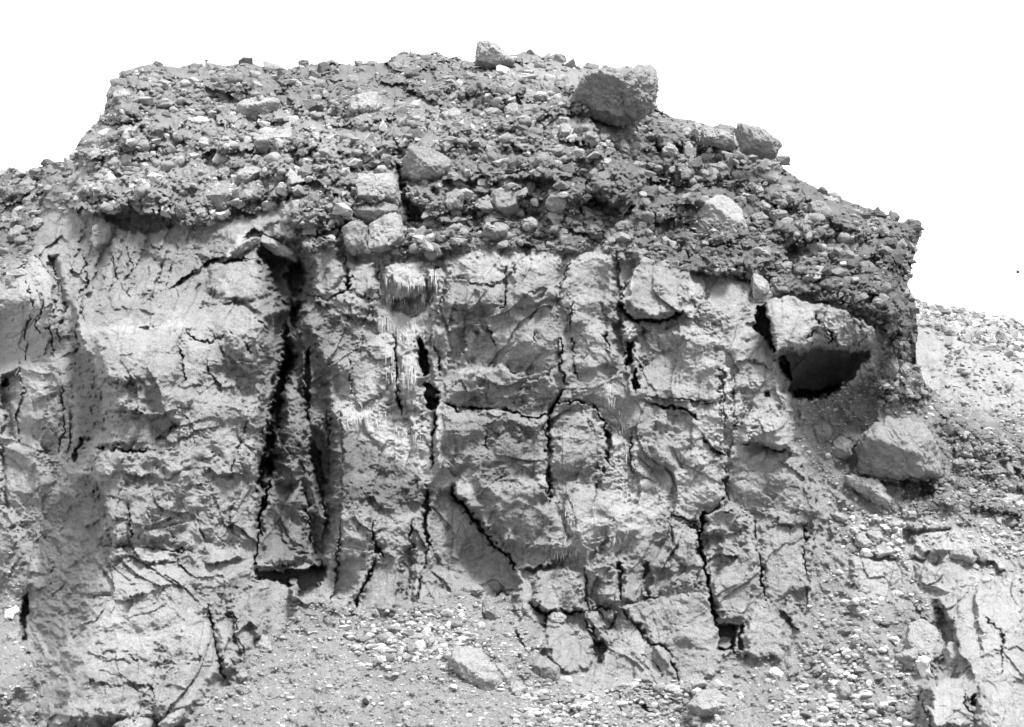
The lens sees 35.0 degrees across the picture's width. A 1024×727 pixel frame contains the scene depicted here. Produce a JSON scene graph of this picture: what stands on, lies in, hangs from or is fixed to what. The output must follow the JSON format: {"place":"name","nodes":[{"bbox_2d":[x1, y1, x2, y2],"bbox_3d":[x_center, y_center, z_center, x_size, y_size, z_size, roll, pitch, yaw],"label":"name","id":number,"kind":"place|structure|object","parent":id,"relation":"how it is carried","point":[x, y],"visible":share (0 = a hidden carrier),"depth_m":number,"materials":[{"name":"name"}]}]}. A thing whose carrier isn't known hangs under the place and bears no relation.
{"place":"outdoors","nodes":[
{"label":"outdoors","id":0,"kind":"place"},
{"bbox_2d":[26,257,302,726],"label":"rock buttress","id":1,"kind":"object","parent":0,"point":[146,602],"visible":1,"depth_m":37.94,"materials":[{"name":"stone"}]},
{"bbox_2d":[112,717,156,726],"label":"boulder","id":2,"kind":"object","parent":1,"relation":"on","point":[142,722],"visible":1,"depth_m":33.85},
{"bbox_2d":[158,708,185,726],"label":"boulder","id":3,"kind":"object","parent":1,"relation":"on","point":[173,719],"visible":1,"depth_m":33.65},
{"bbox_2d":[425,385,434,397],"bbox_3d":[-2.127,0.696,42.309,0.313,0.379,0.323,0,-11,0],"label":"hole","id":4,"kind":"object","parent":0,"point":[430,391],"visible":0.73,"depth_m":42.23,"materials":[{"name":"black stone"}]},
{"bbox_2d":[0,64,979,726],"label":"cliff face","id":5,"kind":"object","parent":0,"point":[520,358],"visible":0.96,"depth_m":40.47},
{"bbox_2d":[90,222,112,250],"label":"boulder","id":6,"kind":"object","parent":5,"relation":"on","point":[101,236],"visible":1,"depth_m":44.17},
{"bbox_2d":[225,237,260,259],"bbox_3d":[-7.179,-3.090,43.030,0.955,0.657,0.516,0,-11,0],"label":"rock slab","id":7,"kind":"object","parent":5,"relation":"on","point":[246,245],"visible":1,"depth_m":42.93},
{"bbox_2d":[260,234,297,262],"bbox_3d":[-6.240,-3.126,43.450,1.025,0.804,0.514,0,-11,0],"label":"rock slab","id":8,"kind":"object","parent":5,"relation":"on","point":[275,247],"visible":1,"depth_m":43.30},
{"bbox_2d":[347,262,629,562],"bbox_3d":[-0.610,1.047,40.672,7.085,7.978,1.864,-2,-11,10],"label":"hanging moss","id":9,"kind":"object","parent":5,"relation":"hanging from","point":[387,324],"visible":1,"depth_m":40.74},
{"bbox_2d":[547,611,566,622],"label":"rock","id":10,"kind":"object","parent":5,"relation":"on","point":[557,617],"visible":1,"depth_m":38.33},
{"bbox_2d":[750,273,769,301],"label":"boulder","id":11,"kind":"object","parent":5,"relation":"on","point":[761,287],"visible":0.95,"depth_m":41.83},
{"bbox_2d":[949,547,976,563],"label":"boulder","id":12,"kind":"object","parent":5,"relation":"on","point":[966,555],"visible":1,"depth_m":39.56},
{"bbox_2d":[0,52,1023,522],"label":"rubble bank","id":13,"kind":"structure","parent":0,"point":[394,88],"depth_m":44.46,"materials":[{"name":"gravel"}]},
{"bbox_2d":[6,225,24,242],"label":"boulder","id":14,"kind":"object","parent":13,"relation":"on","point":[15,231],"visible":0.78,"depth_m":47.80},
{"bbox_2d":[14,235,28,244],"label":"stone","id":15,"kind":"object","parent":13,"relation":"on","point":[20,239],"visible":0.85,"depth_m":47.22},
{"bbox_2d":[136,186,147,196],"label":"stone","id":16,"kind":"object","parent":13,"relation":"on","point":[140,190],"visible":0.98,"depth_m":43.85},
{"bbox_2d":[139,139,150,152],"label":"stone","id":17,"kind":"object","parent":13,"relation":"on","point":[145,144],"visible":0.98,"depth_m":46.37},
{"bbox_2d":[156,79,171,89],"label":"boulder","id":18,"kind":"object","parent":13,"relation":"on","point":[166,83],"visible":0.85,"depth_m":49.51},
{"bbox_2d":[160,160,175,172],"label":"stone","id":19,"kind":"object","parent":13,"relation":"on","point":[168,166],"visible":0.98,"depth_m":45.73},
{"bbox_2d":[174,156,185,166],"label":"stone","id":20,"kind":"object","parent":13,"relation":"on","point":[180,160],"visible":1,"depth_m":46.06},
{"bbox_2d":[175,202,189,218],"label":"boulder","id":21,"kind":"object","parent":13,"relation":"on","point":[182,208],"visible":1,"depth_m":43.74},
{"bbox_2d":[193,116,210,122],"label":"boulder","id":22,"kind":"object","parent":13,"relation":"on","point":[202,119],"visible":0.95,"depth_m":47.73,"materials":[{"name":"white stone"}]},
{"bbox_2d":[206,184,232,210],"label":"boulder","id":23,"kind":"object","parent":13,"relation":"on","point":[220,197],"visible":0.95,"depth_m":43.87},
{"bbox_2d":[217,73,242,90],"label":"boulder","id":24,"kind":"object","parent":13,"relation":"on","point":[224,81],"visible":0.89,"depth_m":49.25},
{"bbox_2d":[230,166,260,184],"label":"boulder","id":25,"kind":"object","parent":13,"relation":"on","point":[246,174],"visible":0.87,"depth_m":44.57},
{"bbox_2d":[233,95,279,119],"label":"boulder","id":26,"kind":"object","parent":13,"relation":"on","point":[247,107],"visible":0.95,"depth_m":47.83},
{"bbox_2d":[254,128,291,151],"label":"boulder","id":27,"kind":"object","parent":13,"relation":"on","point":[261,142],"visible":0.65,"depth_m":45.67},
{"bbox_2d":[266,152,281,163],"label":"stone","id":28,"kind":"object","parent":13,"relation":"on","point":[273,156],"visible":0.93,"depth_m":44.39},
{"bbox_2d":[298,164,312,179],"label":"boulder","id":29,"kind":"object","parent":13,"relation":"on","point":[304,170],"visible":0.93,"depth_m":43.98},
{"bbox_2d":[314,79,325,87],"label":"stone","id":30,"kind":"object","parent":13,"relation":"on","point":[321,83],"visible":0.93,"depth_m":49.02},
{"bbox_2d":[342,221,368,255],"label":"boulder","id":31,"kind":"object","parent":13,"relation":"on","point":[355,234],"visible":1,"depth_m":41.76,"materials":[{"name":"stone"}]},
{"bbox_2d":[346,91,382,116],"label":"boulder","id":32,"kind":"object","parent":13,"relation":"on","point":[373,101],"visible":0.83,"depth_m":46.51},
{"bbox_2d":[352,201,399,223],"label":"boulder","id":33,"kind":"object","parent":13,"relation":"on","point":[367,213],"visible":0.77,"depth_m":42.45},
{"bbox_2d":[355,173,400,207],"bbox_3d":[-3.526,-4.641,42.822,1.165,0.991,0.851,0,-11,0],"label":"boulder","id":34,"kind":"object","parent":13,"relation":"on","point":[373,185],"visible":0.88,"depth_m":42.51,"materials":[{"name":"stone"}]},
{"bbox_2d":[367,212,404,255],"bbox_3d":[-3.281,-3.391,42.373,1.010,1.097,0.931,0,-11,0],"label":"boulder","id":35,"kind":"object","parent":13,"relation":"on","point":[383,228],"visible":0.99,"depth_m":42.07,"materials":[{"name":"stone"}]},
{"bbox_2d":[409,243,419,253],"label":"boulder","id":36,"kind":"object","parent":13,"relation":"on","point":[412,248],"visible":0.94,"depth_m":41.85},
{"bbox_2d":[401,146,453,181],"bbox_3d":[-2.294,-5.346,43.663,1.456,1.044,1.026,0,-11,0],"label":"boulder","id":37,"kind":"object","parent":13,"relation":"on","point":[419,163],"visible":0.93,"depth_m":43.34,"materials":[{"name":"stone"}]},
{"bbox_2d":[422,219,436,226],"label":"stone","id":38,"kind":"object","parent":13,"relation":"on","point":[428,223],"visible":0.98,"depth_m":42.70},
{"bbox_2d":[423,243,443,260],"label":"boulder","id":39,"kind":"object","parent":13,"relation":"on","point":[431,255],"visible":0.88,"depth_m":41.66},
{"bbox_2d":[439,108,463,119],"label":"boulder","id":40,"kind":"object","parent":13,"relation":"on","point":[453,113],"visible":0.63,"depth_m":46.59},
{"bbox_2d":[444,189,463,210],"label":"boulder","id":41,"kind":"object","parent":13,"relation":"on","point":[454,198],"visible":1,"depth_m":42.45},
{"bbox_2d":[480,151,498,164],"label":"boulder","id":42,"kind":"object","parent":13,"relation":"on","point":[491,156],"visible":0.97,"depth_m":43.96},
{"bbox_2d":[484,107,501,114],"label":"boulder","id":43,"kind":"object","parent":13,"relation":"on","point":[490,110],"visible":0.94,"depth_m":46.68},
{"bbox_2d":[482,222,507,240],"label":"boulder","id":44,"kind":"object","parent":13,"relation":"on","point":[500,230],"visible":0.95,"depth_m":42.02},
{"bbox_2d":[475,40,515,69],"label":"boulder","id":45,"kind":"object","parent":13,"relation":"on","point":[490,55],"visible":0.97,"depth_m":49.96,"materials":[{"name":"stone"}]},
{"bbox_2d":[491,97,502,106],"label":"stone","id":46,"kind":"object","parent":13,"relation":"on","point":[496,101],"visible":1,"depth_m":46.76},
{"bbox_2d":[496,85,509,93],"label":"stone","id":47,"kind":"object","parent":13,"relation":"on","point":[501,89],"visible":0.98,"depth_m":47.04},
{"bbox_2d":[491,187,519,215],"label":"boulder","id":48,"kind":"object","parent":13,"relation":"on","point":[506,201],"visible":1,"depth_m":42.48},
{"bbox_2d":[504,102,518,113],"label":"boulder","id":49,"kind":"object","parent":13,"relation":"on","point":[509,108],"visible":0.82,"depth_m":46.05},
{"bbox_2d":[0,49,1023,523],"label":"cobbles","id":50,"kind":"object","parent":13,"relation":"on","point":[488,205],"visible":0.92,"depth_m":44.50,"materials":[{"name":"stone"}]},
{"bbox_2d":[518,117,531,127],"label":"stone","id":51,"kind":"object","parent":13,"relation":"on","point":[527,121],"visible":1,"depth_m":44.98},
{"bbox_2d":[520,103,539,120],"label":"boulder","id":52,"kind":"object","parent":13,"relation":"on","point":[534,108],"visible":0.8,"depth_m":45.96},
{"bbox_2d":[521,217,538,228],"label":"boulder","id":53,"kind":"object","parent":13,"relation":"on","point":[533,223],"visible":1,"depth_m":42.34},
{"bbox_2d":[533,156,555,167],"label":"boulder","id":54,"kind":"object","parent":13,"relation":"on","point":[537,160],"visible":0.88,"depth_m":42.77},
{"bbox_2d":[545,191,566,213],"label":"boulder","id":55,"kind":"object","parent":13,"relation":"on","point":[554,203],"visible":0.96,"depth_m":42.03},
{"bbox_2d":[558,123,571,140],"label":"boulder","id":56,"kind":"object","parent":13,"relation":"on","point":[565,128],"visible":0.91,"depth_m":44.52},
{"bbox_2d":[571,148,585,159],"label":"stone","id":57,"kind":"object","parent":13,"relation":"on","point":[579,152],"visible":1,"depth_m":43.59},
{"bbox_2d":[573,65,655,128],"bbox_3d":[2.883,-7.588,45.413,2.332,1.602,2.034,0,-11,0],"label":"boulder","id":58,"kind":"object","parent":13,"relation":"on","point":[613,96],"visible":0.99,"depth_m":45.02,"materials":[{"name":"stone"}]},
{"bbox_2d":[618,139,629,153],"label":"boulder","id":59,"kind":"object","parent":13,"relation":"on","point":[623,146],"visible":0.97,"depth_m":45.21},
{"bbox_2d":[641,210,654,223],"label":"stone","id":60,"kind":"object","parent":13,"relation":"on","point":[647,217],"visible":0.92,"depth_m":43.47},
{"bbox_2d":[661,142,678,156],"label":"boulder","id":61,"kind":"object","parent":13,"relation":"on","point":[669,149],"visible":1,"depth_m":45.99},
{"bbox_2d":[705,161,727,170],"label":"boulder","id":62,"kind":"object","parent":13,"relation":"on","point":[721,166],"visible":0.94,"depth_m":45.96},
{"bbox_2d":[700,126,735,149],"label":"boulder","id":63,"kind":"object","parent":13,"relation":"on","point":[713,137],"visible":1,"depth_m":46.37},
{"bbox_2d":[694,194,747,233],"bbox_3d":[5.545,-3.880,43.862,1.702,1.442,1.130,0,-11,0],"label":"boulder","id":64,"kind":"object","parent":13,"relation":"on","point":[720,208],"visible":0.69,"depth_m":43.65,"materials":[{"name":"stone"}]},
{"bbox_2d":[730,170,744,179],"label":"boulder","id":65,"kind":"object","parent":13,"relation":"on","point":[736,174],"visible":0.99,"depth_m":45.80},
{"bbox_2d":[735,123,782,159],"bbox_3d":[6.955,-6.312,45.691,1.270,1.062,0.933,0,-11,0],"label":"boulder","id":66,"kind":"object","parent":13,"relation":"on","point":[761,143],"visible":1,"depth_m":45.43,"materials":[{"name":"stone"}]},
{"bbox_2d":[750,211,768,224],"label":"boulder","id":67,"kind":"object","parent":13,"relation":"on","point":[761,217],"visible":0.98,"depth_m":44.00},
{"bbox_2d":[753,247,768,254],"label":"boulder","id":68,"kind":"object","parent":13,"relation":"on","point":[758,250],"visible":0.99,"depth_m":42.41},
{"bbox_2d":[758,202,773,211],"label":"boulder","id":69,"kind":"object","parent":13,"relation":"on","point":[763,206],"visible":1,"depth_m":44.34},
{"bbox_2d":[759,172,773,183],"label":"stone","id":70,"kind":"object","parent":13,"relation":"on","point":[768,177],"visible":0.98,"depth_m":45.56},
{"bbox_2d":[770,172,781,184],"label":"boulder","id":71,"kind":"object","parent":13,"relation":"on","point":[777,178],"visible":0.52,"depth_m":45.99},
{"bbox_2d":[769,209,786,221],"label":"boulder","id":72,"kind":"object","parent":13,"relation":"on","point":[775,215],"visible":1,"depth_m":43.95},
{"bbox_2d":[774,261,788,270],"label":"boulder","id":73,"kind":"object","parent":13,"relation":"on","point":[779,265],"visible":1,"depth_m":42.48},
{"bbox_2d":[781,191,795,206],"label":"boulder","id":74,"kind":"object","parent":13,"relation":"on","point":[789,197],"visible":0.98,"depth_m":44.42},
{"bbox_2d":[802,272,820,281],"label":"boulder","id":75,"kind":"object","parent":13,"relation":"on","point":[808,278],"visible":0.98,"depth_m":41.63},
{"bbox_2d":[809,242,822,251],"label":"stone","id":76,"kind":"object","parent":13,"relation":"on","point":[817,246],"visible":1,"depth_m":42.95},
{"bbox_2d":[811,214,825,222],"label":"stone","id":77,"kind":"object","parent":13,"relation":"on","point":[818,218],"visible":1,"depth_m":43.26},
{"bbox_2d":[807,200,832,212],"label":"boulder","id":78,"kind":"object","parent":13,"relation":"on","point":[817,206],"visible":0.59,"depth_m":44.16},
{"bbox_2d":[837,231,850,243],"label":"stone","id":79,"kind":"object","parent":13,"relation":"on","point":[843,237],"visible":1,"depth_m":43.09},
{"bbox_2d":[882,356,898,377],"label":"boulder","id":80,"kind":"object","parent":13,"relation":"on","point":[890,367],"visible":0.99,"depth_m":42.28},
{"bbox_2d":[1003,493,1019,503],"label":"boulder","id":81,"kind":"object","parent":13,"relation":"on","point":[1015,498],"visible":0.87,"depth_m":42.11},
{"bbox_2d":[0,361,1023,726],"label":"scree slope","id":82,"kind":"structure","parent":0,"point":[30,685],"depth_m":37.47,"materials":[{"name":"gravel"}]},
{"bbox_2d":[4,605,21,618],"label":"boulder","id":83,"kind":"object","parent":82,"relation":"on","point":[10,613],"visible":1,"depth_m":40.57,"materials":[{"name":"white stone"}]},
{"bbox_2d":[7,629,20,641],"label":"boulder","id":84,"kind":"object","parent":82,"relation":"on","point":[12,636],"visible":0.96,"depth_m":39.41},
{"bbox_2d":[255,634,272,651],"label":"boulder","id":85,"kind":"object","parent":82,"relation":"on","point":[263,642],"visible":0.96,"depth_m":36.57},
{"bbox_2d":[350,630,364,640],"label":"boulder","id":86,"kind":"object","parent":82,"relation":"on","point":[358,635],"visible":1,"depth_m":37.24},
{"bbox_2d":[375,633,388,643],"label":"boulder","id":87,"kind":"object","parent":82,"relation":"on","point":[380,638],"visible":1,"depth_m":37.03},
{"bbox_2d":[405,642,416,654],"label":"boulder","id":88,"kind":"object","parent":82,"relation":"on","point":[410,647],"visible":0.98,"depth_m":36.55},
{"bbox_2d":[424,635,436,646],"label":"boulder","id":89,"kind":"object","parent":82,"relation":"on","point":[429,640],"visible":1,"depth_m":36.91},
{"bbox_2d":[461,584,484,595],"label":"boulder","id":90,"kind":"object","parent":82,"relation":"on","point":[475,589],"visible":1,"depth_m":38.96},
{"bbox_2d":[448,646,502,690],"bbox_3d":[-0.791,6.797,35.787,1.264,1.153,0.941,0,-11,0],"label":"boulder","id":91,"kind":"object","parent":82,"relation":"on","point":[475,666],"visible":0.91,"depth_m":35.45,"materials":[{"name":"stone"}]},
{"bbox_2d":[482,595,496,619],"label":"boulder","id":92,"kind":"object","parent":82,"relation":"on","point":[489,608],"visible":1,"depth_m":38.14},
{"bbox_2d":[495,662,511,684],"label":"boulder","id":93,"kind":"object","parent":82,"relation":"on","point":[506,675],"visible":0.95,"depth_m":35.73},
{"bbox_2d":[508,680,525,694],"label":"boulder","id":94,"kind":"object","parent":82,"relation":"on","point":[516,686],"visible":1,"depth_m":35.45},
{"bbox_2d":[529,655,559,679],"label":"boulder","id":95,"kind":"object","parent":82,"relation":"on","point":[544,667],"visible":0.96,"depth_m":36.11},
{"bbox_2d":[683,679,707,692],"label":"boulder","id":96,"kind":"object","parent":82,"relation":"on","point":[690,685],"visible":1,"depth_m":37.00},
{"bbox_2d":[685,688,733,717],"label":"boulder","id":97,"kind":"object","parent":82,"relation":"on","point":[704,703],"visible":0.92,"depth_m":36.17,"materials":[{"name":"stone"}]},
{"bbox_2d":[768,667,782,678],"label":"boulder","id":98,"kind":"object","parent":82,"relation":"on","point":[776,672],"visible":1,"depth_m":37.41,"materials":[{"name":"white stone"}]},
{"bbox_2d":[812,664,821,676],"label":"boulder","id":99,"kind":"object","parent":82,"relation":"on","point":[817,671],"visible":1,"depth_m":37.26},
{"bbox_2d":[813,421,831,443],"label":"boulder","id":100,"kind":"object","parent":82,"relation":"on","point":[822,431],"visible":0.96,"depth_m":42.07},
{"bbox_2d":[826,665,838,677],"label":"boulder","id":101,"kind":"object","parent":82,"relation":"on","point":[833,671],"visible":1,"depth_m":36.81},
{"bbox_2d":[830,511,847,521],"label":"boulder","id":102,"kind":"object","parent":82,"relation":"on","point":[838,516],"visible":1,"depth_m":41.12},
{"bbox_2d":[832,436,851,460],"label":"boulder","id":103,"kind":"object","parent":82,"relation":"on","point":[841,445],"visible":1,"depth_m":42.01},
{"bbox_2d":[834,680,850,699],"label":"boulder","id":104,"kind":"object","parent":82,"relation":"on","point":[842,690],"visible":1,"depth_m":36.22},
{"bbox_2d":[854,531,872,548],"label":"boulder","id":105,"kind":"object","parent":82,"relation":"on","point":[862,541],"visible":1,"depth_m":40.57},
{"bbox_2d":[844,474,895,508],"bbox_3d":[9.196,3.284,41.536,1.404,0.958,0.688,0,-11,0],"label":"rock slab","id":106,"kind":"object","parent":82,"relation":"on","point":[872,490],"visible":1,"depth_m":41.40,"materials":[{"name":"stone"}]},
{"bbox_2d":[866,530,883,543],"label":"boulder","id":107,"kind":"object","parent":82,"relation":"on","point":[876,537],"visible":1,"depth_m":40.67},
{"bbox_2d":[875,549,895,557],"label":"boulder","id":108,"kind":"object","parent":82,"relation":"on","point":[883,554],"visible":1,"depth_m":40.30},
{"bbox_2d":[854,415,942,480],"bbox_3d":[10.039,2.134,41.819,2.349,1.759,1.722,0,-11,0],"label":"boulder","id":109,"kind":"object","parent":82,"relation":"on","point":[889,447],"visible":0.98,"depth_m":41.34,"materials":[{"name":"stone"}]},
{"bbox_2d":[898,363,909,377],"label":"boulder","id":110,"kind":"object","parent":82,"relation":"on","point":[904,369],"visible":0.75,"depth_m":42.67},
{"bbox_2d":[895,648,917,670],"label":"boulder","id":111,"kind":"object","parent":82,"relation":"on","point":[907,658],"visible":1,"depth_m":36.77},
{"bbox_2d":[915,655,930,677],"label":"boulder","id":112,"kind":"object","parent":82,"relation":"on","point":[922,663],"visible":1,"depth_m":36.35,"materials":[{"name":"white stone"}]},
{"bbox_2d":[904,618,943,655],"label":"boulder","id":113,"kind":"object","parent":82,"relation":"on","point":[923,636],"visible":0.73,"depth_m":37.07,"materials":[{"name":"stone"}]},
{"bbox_2d":[913,565,1023,726],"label":"rock outcrop","id":114,"kind":"object","parent":82,"relation":"on","point":[981,684],"visible":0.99,"depth_m":35.69,"materials":[{"name":"stone"}]},
{"bbox_2d":[942,642,958,666],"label":"boulder","id":115,"kind":"object","parent":114,"relation":"on","point":[949,654],"visible":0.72,"depth_m":36.34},
{"bbox_2d":[972,548,987,563],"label":"boulder","id":116,"kind":"object","parent":82,"relation":"on","point":[981,555],"visible":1,"depth_m":39.74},
{"bbox_2d":[0,0,1023,320],"label":"sky","id":117,"kind":"structure","parent":0,"point":[913,109],"materials":[{"name":"white"}]},
{"bbox_2d":[916,307,1023,425],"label":"hillside","id":118,"kind":"structure","parent":0,"point":[930,353],"depth_m":47.62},
{"bbox_2d":[915,298,1023,426],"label":"hillside stones","id":119,"kind":"object","parent":118,"relation":"on","point":[1003,333],"visible":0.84,"depth_m":50.43,"materials":[{"name":"stone"}]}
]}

